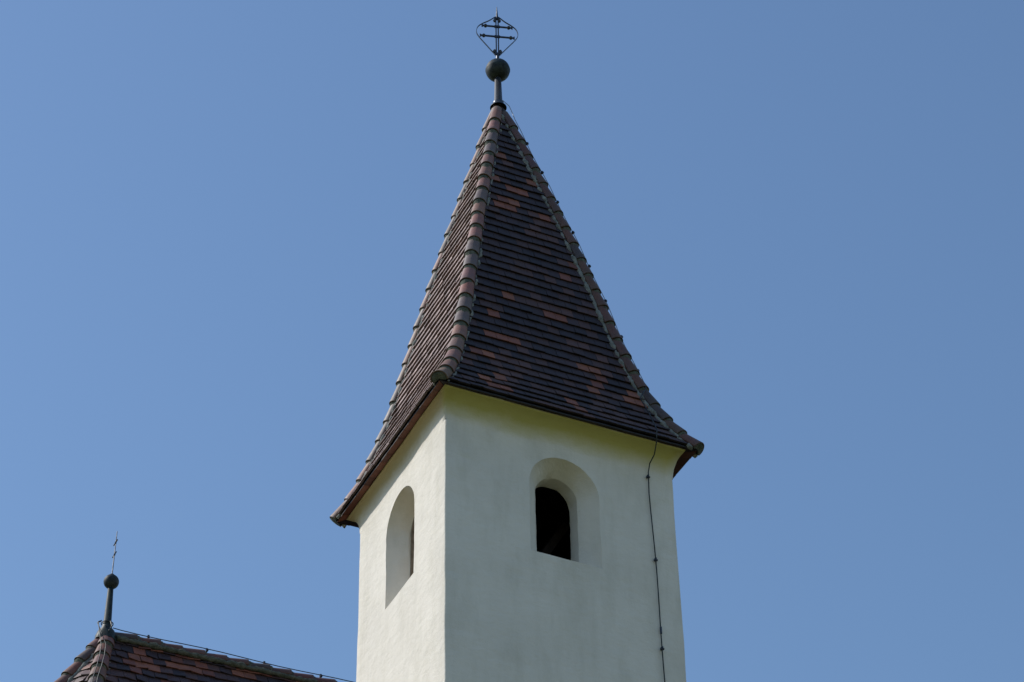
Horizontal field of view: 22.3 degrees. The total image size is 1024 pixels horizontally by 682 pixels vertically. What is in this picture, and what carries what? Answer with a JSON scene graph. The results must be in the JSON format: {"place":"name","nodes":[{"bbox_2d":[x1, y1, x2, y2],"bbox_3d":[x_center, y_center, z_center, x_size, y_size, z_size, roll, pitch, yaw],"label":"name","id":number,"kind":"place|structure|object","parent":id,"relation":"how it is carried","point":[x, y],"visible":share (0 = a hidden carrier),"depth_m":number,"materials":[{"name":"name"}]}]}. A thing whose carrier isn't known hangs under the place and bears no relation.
{"place":"outdoors","nodes":[
{"label":"outdoors","id":0,"kind":"place"},
{"bbox_2d":[0,0,1023,681],"label":"sky","id":1,"kind":"structure","parent":0,"point":[224,224],"materials":[{"name":"blue"}]},
{"bbox_3d":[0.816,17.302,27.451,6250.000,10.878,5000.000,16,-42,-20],"label":"ground","id":2,"kind":"structure","parent":0,"visible":0},
{"bbox_2d":[54,632,336,681],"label":"church nave","id":3,"kind":"structure","parent":2,"relation":"on","point":[128,657],"depth_m":36.90,"materials":[{"name":"tile"}]},
{"bbox_2d":[94,531,118,640],"bbox_3d":[-5.777,3.542,37.471,0.342,1.938,0.322,16,-42,-20],"label":"apse finial","id":4,"kind":"object","parent":3,"relation":"on","point":[111,582],"visible":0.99,"depth_m":37.26,"materials":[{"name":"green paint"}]},
{"bbox_2d":[92,620,352,681],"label":"ridge wire","id":5,"kind":"object","parent":3,"relation":"attached to","point":[207,650],"visible":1,"depth_m":37.33,"materials":[{"name":"metal"}]},
{"bbox_2d":[330,103,703,681],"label":"church tower","id":6,"kind":"structure","parent":2,"relation":"on","point":[494,506],"depth_m":33.89,"materials":[{"name":"paint"}]},
{"bbox_2d":[385,486,414,608],"bbox_3d":[-1.221,2.663,33.848,0.531,1.584,0.944,16,-42,-20],"label":"window","id":7,"kind":"structure","parent":6,"relation":"in","point":[399,569],"depth_m":34.21,"materials":[{"name":"paint"}]},
{"bbox_2d":[476,7,517,110],"bbox_3d":[-0.224,-4.406,40.251,0.564,2.200,0.383,-17,-41,19],"label":"spire finial","id":8,"kind":"object","parent":6,"relation":"on","point":[497,70],"visible":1,"depth_m":39.97,"materials":[{"name":"metal"}]},
{"bbox_2d":[530,458,601,567],"bbox_3d":[0.581,2.284,33.527,1.011,1.571,0.494,16,-42,-20],"label":"window","id":9,"kind":"structure","parent":6,"relation":"in","point":[580,493],"depth_m":33.73,"materials":[{"name":"paint"}]},
{"bbox_2d":[502,100,664,681],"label":"lightning conductor","id":10,"kind":"object","parent":6,"relation":"attached to","point":[655,559],"visible":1,"depth_m":34.30,"materials":[{"name":"metal"}]}
]}

